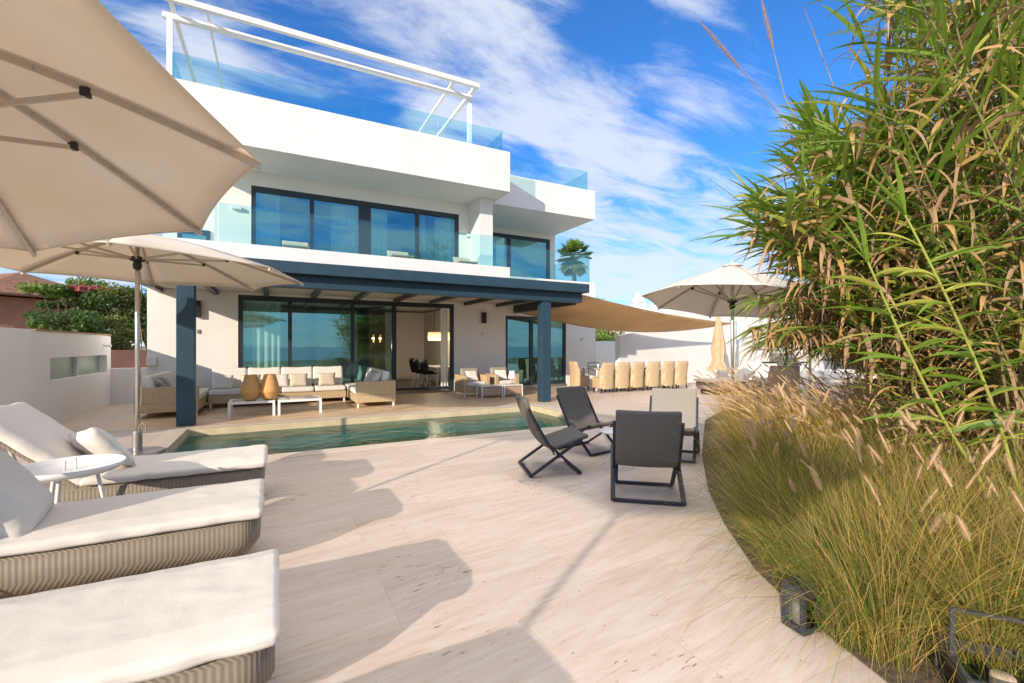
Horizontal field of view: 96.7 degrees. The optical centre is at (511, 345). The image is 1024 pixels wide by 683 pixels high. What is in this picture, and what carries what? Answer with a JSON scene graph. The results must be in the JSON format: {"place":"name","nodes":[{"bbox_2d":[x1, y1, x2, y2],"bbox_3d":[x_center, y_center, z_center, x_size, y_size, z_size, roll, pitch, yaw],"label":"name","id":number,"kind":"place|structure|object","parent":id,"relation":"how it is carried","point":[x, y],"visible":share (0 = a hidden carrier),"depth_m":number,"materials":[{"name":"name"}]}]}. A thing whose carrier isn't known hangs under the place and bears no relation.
{"place":"outdoors","nodes":[
{"label":"outdoors","id":0,"kind":"place"},
{"bbox_2d":[59,346,553,454],"bbox_3d":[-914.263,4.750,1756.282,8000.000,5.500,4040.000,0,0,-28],"label":"ground","id":1,"kind":"structure","parent":0,"point":[336,445],"depth_m":9.73,"materials":[{"name":"stone"}]},
{"bbox_2d":[0,272,99,328],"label":"neighbour house","id":2,"kind":"structure","parent":1,"relation":"on","point":[14,304],"depth_m":27.26,"materials":[{"name":"ceramic"}]},
{"bbox_2d":[14,280,115,332],"bbox_3d":[-23.293,-0.612,24.077,3.378,5.838,3.970,0,0,-28],"label":"garden tree","id":3,"kind":"object","parent":1,"relation":"on","point":[53,291],"visible":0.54,"depth_m":23.59,"materials":[{"name":"green plant"}]},
{"bbox_2d":[26,310,106,333],"bbox_3d":[-18.554,0.381,19.059,2.604,3.852,2.491,0,0,-28],"label":"tree","id":4,"kind":"object","parent":1,"relation":"on","point":[55,322],"visible":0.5,"depth_m":18.46,"materials":[{"name":"green plant"}]},
{"bbox_2d":[55,276,116,330],"bbox_3d":[-23.621,-0.860,26.151,4.949,6.332,3.786,0,0,37],"label":"flowering tree","id":5,"kind":"object","parent":1,"relation":"on","point":[90,283],"visible":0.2,"depth_m":25.30,"materials":[{"name":"green plant"}]},
{"bbox_2d":[61,307,146,349],"bbox_3d":[-17.947,0.307,20.034,2.456,3.998,3.312,0,0,14],"label":"tree","id":6,"kind":"object","parent":1,"relation":"on","point":[121,337],"visible":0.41,"depth_m":19.87,"materials":[{"name":"green plant"}]},
{"bbox_2d":[78,281,146,346],"bbox_3d":[-21.212,-0.567,24.882,3.380,5.747,3.750,0,0,29],"label":"garden tree","id":7,"kind":"object","parent":1,"relation":"on","point":[121,295],"visible":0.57,"depth_m":24.40,"materials":[{"name":"green plant"}]},
{"bbox_2d":[556,238,593,280],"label":"palm tree","id":8,"kind":"object","parent":1,"relation":"on","point":[571,247],"visible":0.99,"depth_m":43.44,"materials":[{"name":"green plant"}]},
{"bbox_2d":[595,329,624,340],"bbox_3d":[7.125,0.312,34.043,4.037,3.995,4.692,0,0,-28],"label":"garden tree","id":9,"kind":"object","parent":1,"relation":"on","point":[607,335],"visible":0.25,"depth_m":33.31,"materials":[{"name":"green plant"}]},
{"bbox_2d":[845,355,945,399],"bbox_3d":[6.975,0.866,7.487,3.422,2.880,2.727,0,0,-28],"label":"dense shrub","id":10,"kind":"object","parent":1,"relation":"on","point":[862,370],"depth_m":7.51,"materials":[{"name":"green plant"}]},
{"bbox_2d":[104,388,602,431],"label":"terrace","id":11,"kind":"structure","parent":0,"point":[217,413],"depth_m":10.89,"materials":[{"name":"stone"}]},
{"bbox_2d":[134,371,210,415],"bbox_3d":[-7.680,1.059,10.433,1.090,0.879,2.200,0,0,-28],"label":"rattan sofa","id":12,"kind":"object","parent":11,"relation":"on","point":[154,399],"visible":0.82,"depth_m":9.44,"materials":[{"name":"wicker"}]},
{"bbox_2d":[228,398,274,417],"bbox_3d":[-5.650,1.335,9.911,0.870,0.329,0.700,0,0,-28],"label":"coffee table","id":13,"kind":"object","parent":11,"relation":"on","point":[231,402],"visible":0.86,"depth_m":9.66,"materials":[{"name":"white metal"}]},
{"bbox_2d":[240,374,259,400],"bbox_3d":[-5.629,0.894,9.809,0.410,0.550,0.410,0,0,-28],"label":"vase","id":14,"kind":"object","parent":13,"relation":"on","point":[250,389],"visible":0.97,"depth_m":9.68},
{"bbox_2d":[260,374,279,399],"bbox_3d":[-5.300,0.894,9.958,0.410,0.550,0.410,0,0,-28],"label":"vase","id":15,"kind":"object","parent":13,"relation":"on","point":[269,388],"visible":1,"depth_m":9.83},
{"bbox_2d":[208,366,345,408],"bbox_3d":[-6.086,1.031,11.995,3.120,0.937,1.000,0,0,-28],"label":"rattan sofa","id":16,"kind":"object","parent":11,"relation":"on","point":[311,388],"visible":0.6,"depth_m":11.93,"materials":[{"name":"fabric"}]},
{"bbox_2d":[212,375,233,389],"bbox_3d":[-7.163,0.898,11.267,0.448,0.365,0.138,0,-20,-25],"label":"cushion","id":17,"kind":"object","parent":16,"relation":"on","point":[222,382],"visible":1,"depth_m":11.22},
{"bbox_2d":[276,374,288,386],"bbox_3d":[-6.054,0.901,11.842,0.442,0.362,0.139,0,-20,-29],"label":"cushion","id":18,"kind":"object","parent":16,"relation":"on","point":[282,379],"visible":0.59,"depth_m":11.83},
{"bbox_2d":[289,373,307,386],"bbox_3d":[-5.656,0.899,12.050,0.441,0.363,0.139,0,-20,-23],"label":"cushion","id":19,"kind":"object","parent":16,"relation":"on","point":[298,379],"visible":1,"depth_m":12.00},
{"bbox_2d":[318,373,335,385],"bbox_3d":[-5.032,0.901,12.375,0.442,0.362,0.137,0,-20,-28],"label":"cushion","id":20,"kind":"object","parent":16,"relation":"on","point":[326,378],"visible":1,"depth_m":12.32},
{"bbox_2d":[278,395,321,414],"bbox_3d":[-4.816,1.335,10.312,0.880,0.329,0.700,0,0,-28],"label":"coffee table","id":21,"kind":"object","parent":11,"relation":"on","point":[318,398],"visible":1,"depth_m":10.18,"materials":[{"name":"white metal"}]},
{"bbox_2d":[140,257,588,426],"bbox_3d":[-3.414,-0.096,11.886,10.320,3.189,4.140,0,0,-28],"label":"pergola","id":22,"kind":"object","parent":11,"relation":"on","point":[357,283],"visible":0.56,"depth_m":10.57,"materials":[{"name":"paint"}]},
{"bbox_2d":[514,295,734,331],"bbox_3d":[4.953,-0.972,16.360,9.096,0.916,3.751,0,0,-28],"label":"shade sail","id":23,"kind":"object","parent":22,"relation":"attached to","point":[592,312],"visible":0.85,"depth_m":15.62,"materials":[{"name":"fabric"}]},
{"bbox_2d":[343,367,395,407],"bbox_3d":[-3.908,1.059,12.283,0.950,0.879,2.500,0,0,-28],"label":"rattan armchair","id":24,"kind":"object","parent":11,"relation":"on","point":[383,389],"visible":0.85,"depth_m":11.24,"materials":[{"name":"wicker"}]},
{"bbox_2d":[455,368,489,396],"bbox_3d":[-1.225,1.090,13.962,0.840,0.818,0.800,0,0,-28],"label":"rattan armchair","id":25,"kind":"object","parent":11,"relation":"on","point":[463,385],"visible":0.84,"depth_m":13.74,"materials":[{"name":"wicker"}]},
{"bbox_2d":[465,370,478,381],"bbox_3d":[-1.227,0.922,13.959,0.406,0.366,0.124,0,-25,-33],"label":"cushion","id":26,"kind":"object","parent":25,"relation":"on","point":[472,375],"visible":0.94,"depth_m":13.90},
{"bbox_2d":[476,384,502,397],"bbox_3d":[-0.652,1.325,13.358,0.680,0.349,0.400,0,0,-28],"label":"table","id":27,"kind":"object","parent":11,"relation":"on","point":[488,390],"visible":0.99,"depth_m":13.21,"materials":[{"name":"white metal"}]},
{"bbox_2d":[485,367,518,384],"bbox_3d":[-0.331,1.090,14.540,0.840,0.818,0.800,0,0,-29],"label":"rattan armchair","id":28,"kind":"object","parent":11,"relation":"on","point":[494,378],"visible":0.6,"depth_m":14.30,"materials":[{"name":"wicker"}]},
{"bbox_2d":[498,383,522,396],"bbox_3d":[-0.045,1.325,13.697,0.630,0.349,0.400,0,0,-28],"label":"table","id":29,"kind":"object","parent":11,"relation":"on","point":[515,388],"visible":0.75,"depth_m":13.54,"materials":[{"name":"white metal"}]},
{"bbox_2d":[0,380,887,682],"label":"deck","id":30,"kind":"structure","parent":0,"point":[484,560],"depth_m":3.01,"materials":[{"name":"stone"}]},
{"bbox_2d":[0,324,111,422],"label":"garden wall","id":31,"kind":"structure","parent":30,"relation":"on","point":[58,376],"depth_m":8.84,"materials":[{"name":"white paint"}]},
{"bbox_2d":[22,454,126,502],"bbox_3d":[-3.235,1.164,3.333,0.630,0.677,0.630,0,0,-28],"label":"side table","id":32,"kind":"object","parent":30,"relation":"on","point":[57,471],"visible":0.78,"depth_m":3.36,"materials":[{"name":"white metal"}]},
{"bbox_2d":[111,368,146,403],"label":"wall","id":33,"kind":"structure","parent":30,"relation":"on","point":[122,385],"depth_m":11.83,"materials":[{"name":"paint"}]},
{"bbox_2d":[111,350,146,367],"bbox_3d":[-15.261,1.025,16.971,6.600,1.750,0.200,0,0,-28],"label":"rust fence","id":34,"kind":"object","parent":33,"relation":"on","point":[122,358],"depth_m":17.20,"materials":[{"name":"metal"}]},
{"bbox_2d":[0,0,261,256],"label":"parasol","id":35,"kind":"object","parent":30,"relation":"on","point":[111,127],"visible":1,"depth_m":2.73,"materials":[{"name":"fabric"}]},
{"bbox_2d":[0,478,265,598],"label":"sun lounger","id":36,"kind":"object","parent":30,"relation":"on","point":[67,544],"visible":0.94,"depth_m":2.72,"materials":[{"name":"fabric"}]},
{"bbox_2d":[0,450,53,537],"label":"pillow","id":37,"kind":"object","parent":36,"relation":"on","point":[26,501],"visible":0.94,"depth_m":2.56,"materials":[{"name":"fabric"}]},
{"bbox_2d":[0,402,267,502],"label":"sun lounger","id":38,"kind":"object","parent":30,"relation":"on","point":[29,433],"visible":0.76,"depth_m":3.82,"materials":[{"name":"fabric"}]},
{"bbox_2d":[68,427,135,466],"bbox_3d":[-3.497,0.881,3.884,0.435,0.456,0.159,-14,30,26],"label":"pillow","id":39,"kind":"object","parent":38,"relation":"on","point":[93,440],"visible":0.77,"depth_m":3.77,"materials":[{"name":"fabric"}]},
{"bbox_2d":[0,549,280,682],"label":"sun lounger","id":40,"kind":"object","parent":30,"relation":"on","point":[216,621],"visible":1,"depth_m":1.69,"materials":[{"name":"fabric"}]},
{"bbox_2d":[0,234,303,455],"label":"parasol","id":41,"kind":"object","parent":30,"relation":"on","point":[152,259],"visible":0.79,"depth_m":6.72,"materials":[{"name":"fabric"}]},
{"bbox_2d":[146,0,604,396],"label":"villa","id":42,"kind":"object","parent":30,"relation":"on","point":[332,188],"visible":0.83,"depth_m":12.05,"materials":[{"name":"paint"}]},
{"bbox_2d":[177,230,209,239],"bbox_3d":[-8.193,-2.700,11.732,0.700,0.600,0.100,0,0,-28],"label":"sliding window","id":43,"kind":"structure","parent":42,"relation":"in","point":[179,234],"depth_m":11.77,"materials":[{"name":"glass"}]},
{"bbox_2d":[282,240,309,248],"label":"balcony chair","id":44,"kind":"object","parent":42,"relation":"on","point":[293,244],"visible":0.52,"depth_m":10.49,"materials":[{"name":"white"}]},
{"bbox_2d":[238,295,449,390],"bbox_3d":[-4.691,0.010,13.722,6.110,2.780,0.235,0,0,-28],"label":"sliding window","id":45,"kind":"structure","parent":42,"relation":"in","point":[259,317],"depth_m":12.75,"materials":[{"name":"grey"}]},
{"bbox_2d":[251,185,458,261],"bbox_3d":[-3.823,-2.895,11.806,5.100,1.650,0.235,0,0,-28],"label":"sliding window","id":46,"kind":"structure","parent":42,"relation":"in","point":[357,227],"depth_m":11.70,"materials":[{"name":"grey"}]},
{"bbox_2d":[387,250,413,258],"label":"balcony chair","id":47,"kind":"object","parent":42,"relation":"on","point":[397,254],"visible":0.46,"depth_m":11.58,"materials":[{"name":"white"}]},
{"bbox_2d":[396,330,421,377],"bbox_3d":[-4.672,0.350,20.290,1.350,2.100,0.070,0,0,-28],"label":"cupboard door","id":48,"kind":"structure","parent":42,"relation":"in","point":[408,342],"depth_m":20.24,"materials":[{"name":"white"}]},
{"bbox_2d":[413,358,429,386],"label":"shell chair","id":49,"kind":"object","parent":42,"relation":"on","point":[416,364],"visible":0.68,"depth_m":16.32,"materials":[{"name":"black plastic"}]},
{"bbox_2d":[419,358,438,386],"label":"shell chair","id":50,"kind":"object","parent":42,"relation":"on","point":[424,367],"visible":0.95,"depth_m":15.77,"materials":[{"name":"black plastic"}]},
{"bbox_2d":[428,308,440,340],"bbox_3d":[-2.820,-0.870,16.570,0.480,1.340,0.480,0,0,-28],"label":"pendant lamp","id":51,"kind":"object","parent":42,"relation":"hanging from","point":[434,336],"visible":0.95,"depth_m":16.39,"materials":[{"name":"fabric"}]},
{"bbox_2d":[453,257,477,263],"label":"balcony chair","id":52,"kind":"object","parent":42,"relation":"on","point":[461,260],"visible":0.53,"depth_m":12.42,"materials":[{"name":"white"}]},
{"bbox_2d":[493,232,549,278],"bbox_3d":[-0.092,-2.995,16.116,3.220,1.850,0.235,0,0,-28],"label":"sliding window","id":53,"kind":"structure","parent":42,"relation":"in","point":[525,256],"depth_m":16.42,"materials":[{"name":"grey"}]},
{"bbox_2d":[506,316,565,384],"bbox_3d":[0.840,0.170,16.601,2.540,2.460,0.234,0,0,-28],"label":"sliding window","id":54,"kind":"structure","parent":42,"relation":"in","point":[555,326],"depth_m":17.05,"materials":[{"name":"grey"}]},
{"bbox_2d":[146,403,612,459],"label":"swimming pool","id":55,"kind":"structure","parent":30,"relation":"in","point":[280,434],"depth_m":9.24,"materials":[{"name":"liquid"}]},
{"bbox_2d":[515,394,587,477],"bbox_3d":[0.466,1.051,5.549,0.782,0.886,0.695,0,0,-11],"label":"folding chair","id":56,"kind":"object","parent":30,"relation":"on","point":[555,440],"visible":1,"depth_m":5.33,"materials":[{"name":"black"}]},
{"bbox_2d":[569,361,589,389],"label":"wicker dining chair","id":57,"kind":"object","parent":30,"relation":"on","point":[577,378],"visible":0.93,"depth_m":15.34,"materials":[{"name":"beige wicker"}]},
{"bbox_2d":[556,385,612,456],"bbox_3d":[1.112,1.051,6.560,0.695,0.886,0.782,0,0,-39],"label":"folding chair","id":58,"kind":"object","parent":30,"relation":"on","point":[577,408],"visible":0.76,"depth_m":6.69,"materials":[{"name":"black"}]},
{"bbox_2d":[592,362,614,392],"bbox_3d":[2.973,1.012,14.701,0.624,0.975,0.567,0,0,-27],"label":"wicker dining chair","id":59,"kind":"object","parent":30,"relation":"on","point":[604,379],"visible":1,"depth_m":14.48,"materials":[{"name":"beige wicker"}]},
{"bbox_2d":[595,341,614,371],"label":"garden wall","id":60,"kind":"structure","parent":30,"relation":"on","point":[604,351],"depth_m":20.41,"materials":[{"name":"paint"}]},
{"bbox_2d":[599,427,633,469],"bbox_3d":[1.312,1.273,5.666,0.450,0.446,0.450,0,0,-28],"label":"wire table","id":61,"kind":"object","parent":30,"relation":"on","point":[607,430],"visible":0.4,"depth_m":5.63,"materials":[{"name":"white metal"}]},
{"bbox_2d":[609,362,629,391],"bbox_3d":[3.550,1.012,15.002,0.624,0.975,0.567,0,0,-23],"label":"wicker dining chair","id":62,"kind":"object","parent":30,"relation":"on","point":[621,374],"visible":0.84,"depth_m":14.76,"materials":[{"name":"beige wicker"}]},
{"bbox_2d":[623,362,644,390],"bbox_3d":[4.103,1.012,15.289,0.624,0.975,0.567,0,0,-28],"label":"wicker dining chair","id":63,"kind":"object","parent":30,"relation":"on","point":[636,373],"visible":0.85,"depth_m":15.04,"materials":[{"name":"beige wicker"}]},
{"bbox_2d":[611,410,686,505],"bbox_3d":[1.359,1.051,4.631,0.695,0.886,0.782,0,0,12],"label":"folding chair","id":64,"kind":"object","parent":30,"relation":"on","point":[642,438],"visible":0.99,"depth_m":4.36,"materials":[{"name":"black"}]},
{"bbox_2d":[639,361,660,389],"bbox_3d":[4.739,1.012,15.621,0.624,0.975,0.567,0,0,-23],"label":"wicker dining chair","id":65,"kind":"object","parent":30,"relation":"on","point":[651,375],"visible":0.9,"depth_m":15.38,"materials":[{"name":"beige wicker"}]},
{"bbox_2d":[654,361,674,388],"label":"wicker dining chair","id":66,"kind":"object","parent":30,"relation":"on","point":[666,376],"visible":0.85,"depth_m":15.70,"materials":[{"name":"beige wicker"}]},
{"bbox_2d":[649,388,699,462],"bbox_3d":[2.173,1.051,6.178,0.695,0.886,0.782,0,0,24],"label":"folding chair","id":67,"kind":"object","parent":30,"relation":"on","point":[683,401],"visible":0.54,"depth_m":6.38,"materials":[{"name":"beige"}]},
{"bbox_2d":[668,361,687,388],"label":"wicker dining chair","id":68,"kind":"object","parent":30,"relation":"on","point":[680,372],"visible":0.81,"depth_m":15.99,"materials":[{"name":"beige wicker"}]},
{"bbox_2d":[601,292,788,336],"bbox_3d":[15.823,-1.350,41.932,21.000,6.500,7.200,0,0,-6],"label":"neighbour villa","id":69,"kind":"object","parent":30,"relation":"on","point":[637,301],"visible":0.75,"depth_m":38.48,"materials":[{"name":"paint"}]},
{"bbox_2d":[709,317,728,377],"bbox_3d":[7.350,0.200,16.200,0.659,2.600,0.659,0,0,34],"label":"closed parasol","id":70,"kind":"object","parent":30,"relation":"on","point":[718,350],"visible":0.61,"depth_m":16.08,"materials":[{"name":"fabric"}]},
{"bbox_2d":[693,361,762,394],"bbox_3d":[6.886,0.988,14.465,2.025,1.023,0.801,0,0,-13],"label":"sun lounger","id":71,"kind":"object","parent":30,"relation":"on","point":[755,366],"visible":0.48,"depth_m":14.29,"materials":[{"name":"wicker"}]},
{"bbox_2d":[641,260,814,425],"bbox_3d":[4.141,-0.057,8.551,3.101,3.106,3.102,0,0,-12],"label":"parasol","id":72,"kind":"object","parent":30,"relation":"on","point":[709,293],"visible":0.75,"depth_m":9.01,"materials":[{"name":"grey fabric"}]},
{"bbox_2d":[615,310,841,381],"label":"garden wall","id":73,"kind":"structure","parent":30,"relation":"on","point":[692,348],"depth_m":18.86,"materials":[{"name":"paint"}]},
{"bbox_2d":[734,321,736,369],"bbox_3d":[9.084,0.245,18.491,0.079,2.510,0.079,0,0,-28],"label":"sail post","id":74,"kind":"object","parent":30,"relation":"on","point":[735,343],"visible":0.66,"depth_m":18.46,"materials":[{"name":"metal"}]},
{"bbox_2d":[762,353,805,386],"bbox_3d":[9.589,0.835,15.969,1.600,1.170,0.590,0,0,-14],"label":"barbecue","id":75,"kind":"object","parent":30,"relation":"on","point":[796,367],"visible":0.5,"depth_m":15.82,"materials":[{"name":"metal"}]},
{"bbox_2d":[781,576,821,635],"bbox_3d":[1.537,1.379,2.420,0.130,0.230,0.130,0,0,-20],"label":"metal lantern","id":76,"kind":"object","parent":30,"relation":"on","point":[787,610],"visible":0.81,"depth_m":2.38,"materials":[{"name":"metal"}]},
{"bbox_2d":[822,359,881,378],"bbox_3d":[12.753,0.850,16.975,2.000,0.700,0.650,0,0,0],"label":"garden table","id":77,"kind":"object","parent":30,"relation":"on","point":[834,375],"visible":0.26,"depth_m":16.70,"materials":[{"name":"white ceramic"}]},
{"bbox_2d":[702,411,1023,682],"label":"planting bed","id":78,"kind":"object","parent":30,"relation":"on","point":[920,675],"visible":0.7,"depth_m":2.74,"materials":[{"name":"soil"}]},
{"bbox_2d":[754,395,804,568],"bbox_3d":[1.645,0.893,2.781,0.302,1.196,0.041,0,0,29],"label":"grass plume","id":79,"kind":"object","parent":78,"relation":"on","point":[758,403],"depth_m":2.81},
{"bbox_2d":[766,391,817,539],"bbox_3d":[1.806,0.884,2.916,0.416,1.213,0.046,0,0,-9],"label":"grass plume","id":80,"kind":"object","parent":78,"relation":"on","point":[771,398],"depth_m":2.90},
{"bbox_2d":[789,415,808,574],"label":"grass plume","id":81,"kind":"object","parent":78,"relation":"on","point":[792,422],"depth_m":2.54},
{"bbox_2d":[801,406,810,576],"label":"grass plume","id":82,"kind":"object","parent":78,"relation":"on","point":[804,413],"depth_m":2.92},
{"bbox_2d":[809,465,848,623],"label":"grass plume","id":83,"kind":"object","parent":78,"relation":"on","point":[816,478],"depth_m":2.17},
{"bbox_2d":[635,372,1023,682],"bbox_3d":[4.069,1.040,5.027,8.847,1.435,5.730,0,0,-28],"label":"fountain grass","id":84,"kind":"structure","parent":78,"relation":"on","point":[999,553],"depth_m":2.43,"materials":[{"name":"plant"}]},
{"bbox_2d":[803,397,878,610],"bbox_3d":[1.740,0.890,2.408,0.037,1.200,0.440,0,0,-18],"label":"grass plume","id":85,"kind":"object","parent":78,"relation":"on","point":[810,406],"depth_m":2.40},
{"bbox_2d":[688,58,1017,473],"bbox_3d":[3.943,-0.642,4.699,5.584,4.295,2.532,0,0,-28],"label":"reed clump","id":86,"kind":"object","parent":78,"relation":"on","point":[800,240],"visible":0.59,"depth_m":3.69,"materials":[{"name":"plant"}]},
{"bbox_2d":[699,21,830,206],"bbox_3d":[2.383,-2.202,4.316,1.271,1.787,0.089,0,0,-2],"label":"reed plume","id":87,"kind":"object","parent":86,"relation":"attached to","point":[725,51],"visible":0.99,"depth_m":4.30,"materials":[{"name":"brown plant"}]},
{"bbox_2d":[760,0,827,174],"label":"reed plume","id":88,"kind":"object","parent":86,"relation":"attached to","point":[767,25],"visible":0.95,"depth_m":4.30,"materials":[{"name":"beige plant"}]},
{"bbox_2d":[804,9,858,136],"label":"reed plume","id":89,"kind":"object","parent":86,"relation":"attached to","point":[813,33],"visible":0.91,"depth_m":4.30,"materials":[{"name":"brown plant"}]},
{"bbox_2d":[693,360,1023,502],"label":"grass seed heads","id":90,"kind":"object","parent":78,"relation":"on","point":[775,393],"depth_m":4.81,"materials":[{"name":"plant"}]},
{"bbox_2d":[857,428,877,557],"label":"grass plume","id":91,"kind":"object","parent":78,"relation":"on","point":[859,437],"depth_m":2.48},
{"bbox_2d":[854,433,881,625],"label":"grass plume","id":92,"kind":"object","parent":78,"relation":"on","point":[857,445],"depth_m":2.38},
{"bbox_2d":[719,152,1023,484],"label":"reed clump","id":93,"kind":"object","parent":78,"relation":"on","point":[795,329],"visible":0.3,"depth_m":3.89,"materials":[{"name":"plant"}]},
{"bbox_2d":[878,429,911,531],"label":"grass plume","id":94,"kind":"object","parent":78,"relation":"on","point":[883,441],"depth_m":2.79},
{"bbox_2d":[778,0,1023,522],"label":"reed clump","id":95,"kind":"object","parent":78,"relation":"on","point":[993,43],"visible":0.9,"depth_m":3.21,"materials":[{"name":"plant"}]},
{"bbox_2d":[898,412,916,560],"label":"grass plume","id":96,"kind":"object","parent":78,"relation":"on","point":[901,422],"depth_m":2.81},
{"bbox_2d":[891,442,941,584],"bbox_3d":[2.054,0.974,2.331,0.043,1.034,0.311,0,0,-3],"label":"grass plume","id":97,"kind":"object","parent":78,"relation":"on","point":[934,456],"depth_m":2.23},
{"bbox_2d":[811,200,1023,525],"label":"reed cane","id":98,"kind":"object","parent":78,"relation":"on","point":[948,385],"visible":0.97,"depth_m":2.74,"materials":[{"name":"green plant"}]},
{"bbox_2d":[905,409,946,554],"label":"grass plume","id":99,"kind":"object","parent":78,"relation":"on","point":[908,415],"depth_m":2.69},
{"bbox_2d":[912,512,946,609],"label":"grass plume","id":100,"kind":"object","parent":78,"relation":"on","point":[937,523],"depth_m":2.20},
{"bbox_2d":[897,407,970,631],"bbox_3d":[2.051,0.888,2.209,0.441,1.204,0.039,0,0,-10],"label":"grass plume","id":101,"kind":"object","parent":78,"relation":"on","point":[906,418],"depth_m":2.19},
{"bbox_2d":[860,156,1023,505],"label":"reed cane","id":102,"kind":"object","parent":78,"relation":"on","point":[898,203],"visible":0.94,"depth_m":2.74,"materials":[{"name":"green plant"}]},
{"bbox_2d":[931,411,964,548],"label":"grass plume","id":103,"kind":"object","parent":78,"relation":"on","point":[957,423],"depth_m":2.70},
{"bbox_2d":[912,443,1001,627],"bbox_3d":[2.235,0.982,2.287,0.386,1.017,0.049,0,0,11],"label":"grass plume","id":104,"kind":"object","parent":78,"relation":"on","point":[988,456],"depth_m":2.27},
{"bbox_2d":[938,465,990,667],"bbox_3d":[2.123,1.031,2.142,0.051,0.918,0.195,0,0,-28],"label":"grass plume","id":105,"kind":"object","parent":78,"relation":"on","point":[945,477],"depth_m":2.17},
{"bbox_2d":[954,515,990,664],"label":"grass plume","id":106,"kind":"object","parent":78,"relation":"on","point":[967,535],"depth_m":2.01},
{"bbox_2d":[933,606,1023,682],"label":"metal lantern","id":107,"kind":"object","parent":78,"relation":"on","point":[947,671],"visible":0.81,"depth_m":1.96,"materials":[{"name":"metal"}]},
{"bbox_2d":[962,434,1001,582],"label":"grass plume","id":108,"kind":"object","parent":78,"relation":"on","point":[996,440],"depth_m":2.51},
{"bbox_2d":[975,411,1016,551],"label":"grass plume","id":109,"kind":"object","parent":78,"relation":"on","point":[1006,426],"depth_m":2.32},
{"bbox_2d":[1004,453,1023,535],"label":"grass plume","id":110,"kind":"object","parent":78,"relation":"on","point":[1010,467],"depth_m":2.36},
{"bbox_2d":[0,0,1018,345],"label":"sky","id":111,"kind":"structure","parent":0,"point":[631,103],"materials":[{"name":"blue"}]},
{"bbox_2d":[716,369,854,382],"bbox_3d":[11.266,1.250,18.550,6.714,0.500,0.450,0,0,-16],"label":"white bench","id":112,"kind":"object","parent":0,"point":[803,374],"visible":0.14,"depth_m":18.55,"materials":[{"name":"paint"}]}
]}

